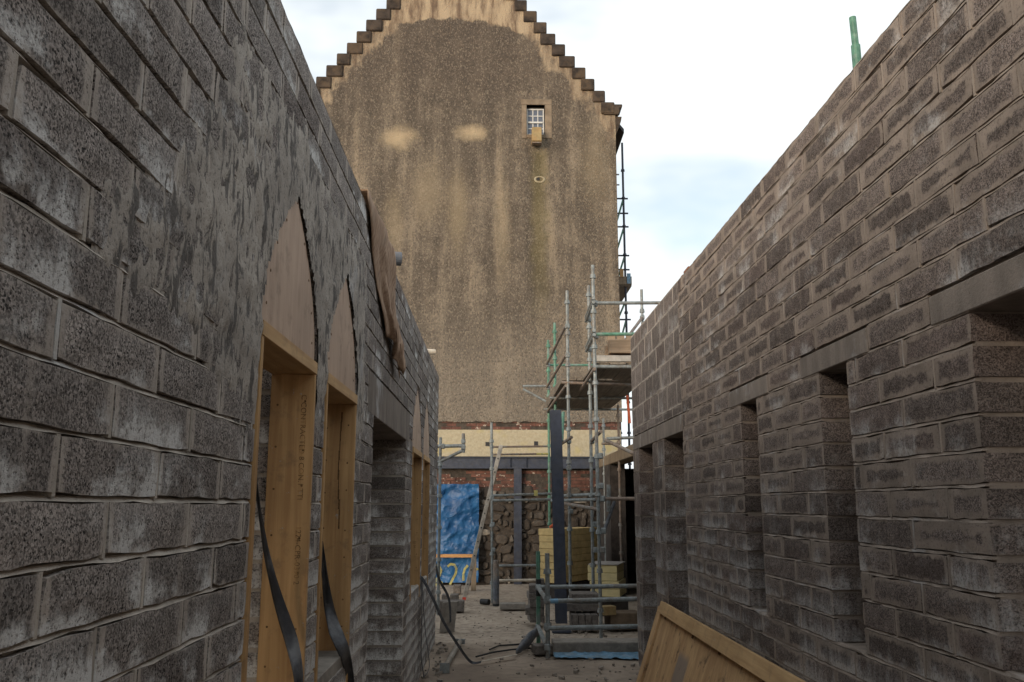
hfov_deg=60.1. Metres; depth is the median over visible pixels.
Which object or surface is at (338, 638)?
damp proof strip
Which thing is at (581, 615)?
block stack
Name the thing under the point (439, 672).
grit
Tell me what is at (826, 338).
block wall
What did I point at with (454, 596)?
concrete lump
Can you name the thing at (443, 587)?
black strap
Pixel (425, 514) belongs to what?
window frame
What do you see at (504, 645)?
cable
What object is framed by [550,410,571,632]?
steel column
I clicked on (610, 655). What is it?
plastic sheet
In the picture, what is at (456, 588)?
concrete lump
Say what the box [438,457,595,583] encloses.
steel goalpost
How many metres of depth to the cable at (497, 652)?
10.34 m
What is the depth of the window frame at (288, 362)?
3.44 m
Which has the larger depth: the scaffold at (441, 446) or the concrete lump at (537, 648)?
the scaffold at (441, 446)
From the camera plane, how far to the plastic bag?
10.46 m
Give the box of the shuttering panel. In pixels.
[636,601,805,681]
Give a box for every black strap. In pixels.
[420,575,480,663]
[420,577,424,677]
[422,582,429,676]
[436,563,450,621]
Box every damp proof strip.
[256,482,302,681]
[321,543,353,681]
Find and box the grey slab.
[439,601,457,632]
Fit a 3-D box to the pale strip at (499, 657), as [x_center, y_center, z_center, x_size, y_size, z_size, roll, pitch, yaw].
[-0.146,3.528,9.853,0.057,0.008,0.646,-9,-14,40]
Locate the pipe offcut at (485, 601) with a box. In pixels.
[480,599,490,604]
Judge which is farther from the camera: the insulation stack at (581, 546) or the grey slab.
the insulation stack at (581, 546)
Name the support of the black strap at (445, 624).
attached to the block wall at (164, 164)
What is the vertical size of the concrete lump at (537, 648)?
0.100 m
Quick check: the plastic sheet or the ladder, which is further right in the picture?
the plastic sheet
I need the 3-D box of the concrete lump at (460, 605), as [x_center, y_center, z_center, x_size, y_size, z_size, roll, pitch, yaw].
[-1.034,4.324,14.460,0.507,0.170,0.250,0,-11,-1]
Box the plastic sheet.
[553,651,637,658]
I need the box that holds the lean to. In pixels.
[599,444,636,593]
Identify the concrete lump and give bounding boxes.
[435,600,464,611]
[442,593,447,599]
[450,593,458,599]
[453,584,460,593]
[531,643,552,654]
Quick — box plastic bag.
[516,627,538,653]
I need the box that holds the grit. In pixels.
[421,593,637,681]
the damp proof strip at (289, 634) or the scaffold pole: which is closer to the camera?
the damp proof strip at (289, 634)
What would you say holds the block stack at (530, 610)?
on the ground
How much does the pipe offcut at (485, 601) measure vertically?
0.099 m
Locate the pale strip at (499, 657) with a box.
[481,654,516,661]
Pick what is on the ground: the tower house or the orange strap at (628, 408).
the tower house
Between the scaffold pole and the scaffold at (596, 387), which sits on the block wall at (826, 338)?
the scaffold pole
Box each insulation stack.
[539,527,597,598]
[588,561,627,615]
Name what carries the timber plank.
on the ground
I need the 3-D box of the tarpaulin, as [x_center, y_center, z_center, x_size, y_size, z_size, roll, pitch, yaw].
[-1.672,4.228,19.349,1.901,2.198,0.173,0,-11,-1]
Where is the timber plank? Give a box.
[500,602,525,609]
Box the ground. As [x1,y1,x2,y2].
[418,584,639,681]
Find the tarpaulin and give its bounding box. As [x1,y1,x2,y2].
[435,484,478,585]
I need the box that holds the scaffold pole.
[849,16,860,67]
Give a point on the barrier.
(548, 601)
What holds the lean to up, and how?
on the ground
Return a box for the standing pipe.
[493,560,498,605]
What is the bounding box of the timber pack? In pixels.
[604,336,631,362]
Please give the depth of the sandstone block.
12.25 m
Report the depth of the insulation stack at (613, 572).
13.81 m
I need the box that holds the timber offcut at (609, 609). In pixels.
[598,605,615,615]
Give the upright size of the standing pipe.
0.760 m
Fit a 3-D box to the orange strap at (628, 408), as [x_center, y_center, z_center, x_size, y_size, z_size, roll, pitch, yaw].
[1.853,1.084,14.081,0.070,0.452,0.020,0,-11,-1]
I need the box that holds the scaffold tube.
[395,252,401,265]
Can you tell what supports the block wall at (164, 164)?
on the ground
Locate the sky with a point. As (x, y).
(711, 94)
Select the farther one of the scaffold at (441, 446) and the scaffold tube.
the scaffold at (441, 446)
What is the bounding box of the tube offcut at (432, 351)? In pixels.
[427,349,435,354]
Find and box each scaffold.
[435,433,465,614]
[489,265,659,637]
[617,143,631,468]
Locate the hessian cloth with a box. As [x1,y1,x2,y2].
[360,189,405,377]
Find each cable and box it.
[475,647,530,657]
[489,643,531,649]
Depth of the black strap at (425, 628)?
8.89 m
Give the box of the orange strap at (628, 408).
[626,395,630,422]
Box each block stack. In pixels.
[525,578,544,622]
[567,591,598,630]
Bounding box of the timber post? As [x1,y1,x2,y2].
[471,557,475,590]
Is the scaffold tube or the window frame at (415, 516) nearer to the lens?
the scaffold tube
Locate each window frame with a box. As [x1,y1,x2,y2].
[238,201,317,681]
[313,278,357,681]
[409,391,421,600]
[421,409,429,584]
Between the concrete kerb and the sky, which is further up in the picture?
the sky
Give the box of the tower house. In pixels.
[316,0,623,584]
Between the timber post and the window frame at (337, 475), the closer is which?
the window frame at (337, 475)
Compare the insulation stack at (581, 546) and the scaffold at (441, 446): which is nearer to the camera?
the scaffold at (441, 446)
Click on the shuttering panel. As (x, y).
(681, 646)
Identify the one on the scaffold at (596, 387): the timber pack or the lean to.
the timber pack
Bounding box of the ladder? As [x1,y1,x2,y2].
[462,445,502,599]
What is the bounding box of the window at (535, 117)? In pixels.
[527,109,543,133]
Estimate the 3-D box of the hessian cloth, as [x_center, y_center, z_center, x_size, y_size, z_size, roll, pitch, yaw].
[-0.887,-0.281,5.791,0.244,0.845,1.800,0,-11,-1]
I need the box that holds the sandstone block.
[604,610,637,629]
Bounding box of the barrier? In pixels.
[535,551,637,657]
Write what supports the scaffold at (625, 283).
on the ground
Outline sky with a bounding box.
[281,0,909,468]
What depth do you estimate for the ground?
10.59 m
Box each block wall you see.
[0,0,438,681]
[630,0,1023,681]
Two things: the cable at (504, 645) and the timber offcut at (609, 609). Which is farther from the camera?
the timber offcut at (609, 609)
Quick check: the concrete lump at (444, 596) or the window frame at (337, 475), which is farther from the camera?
the concrete lump at (444, 596)
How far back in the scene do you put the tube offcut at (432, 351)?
10.24 m
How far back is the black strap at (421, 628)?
8.73 m
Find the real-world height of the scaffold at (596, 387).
5.210 m
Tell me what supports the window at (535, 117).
in the tower house
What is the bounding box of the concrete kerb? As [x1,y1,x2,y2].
[551,638,638,654]

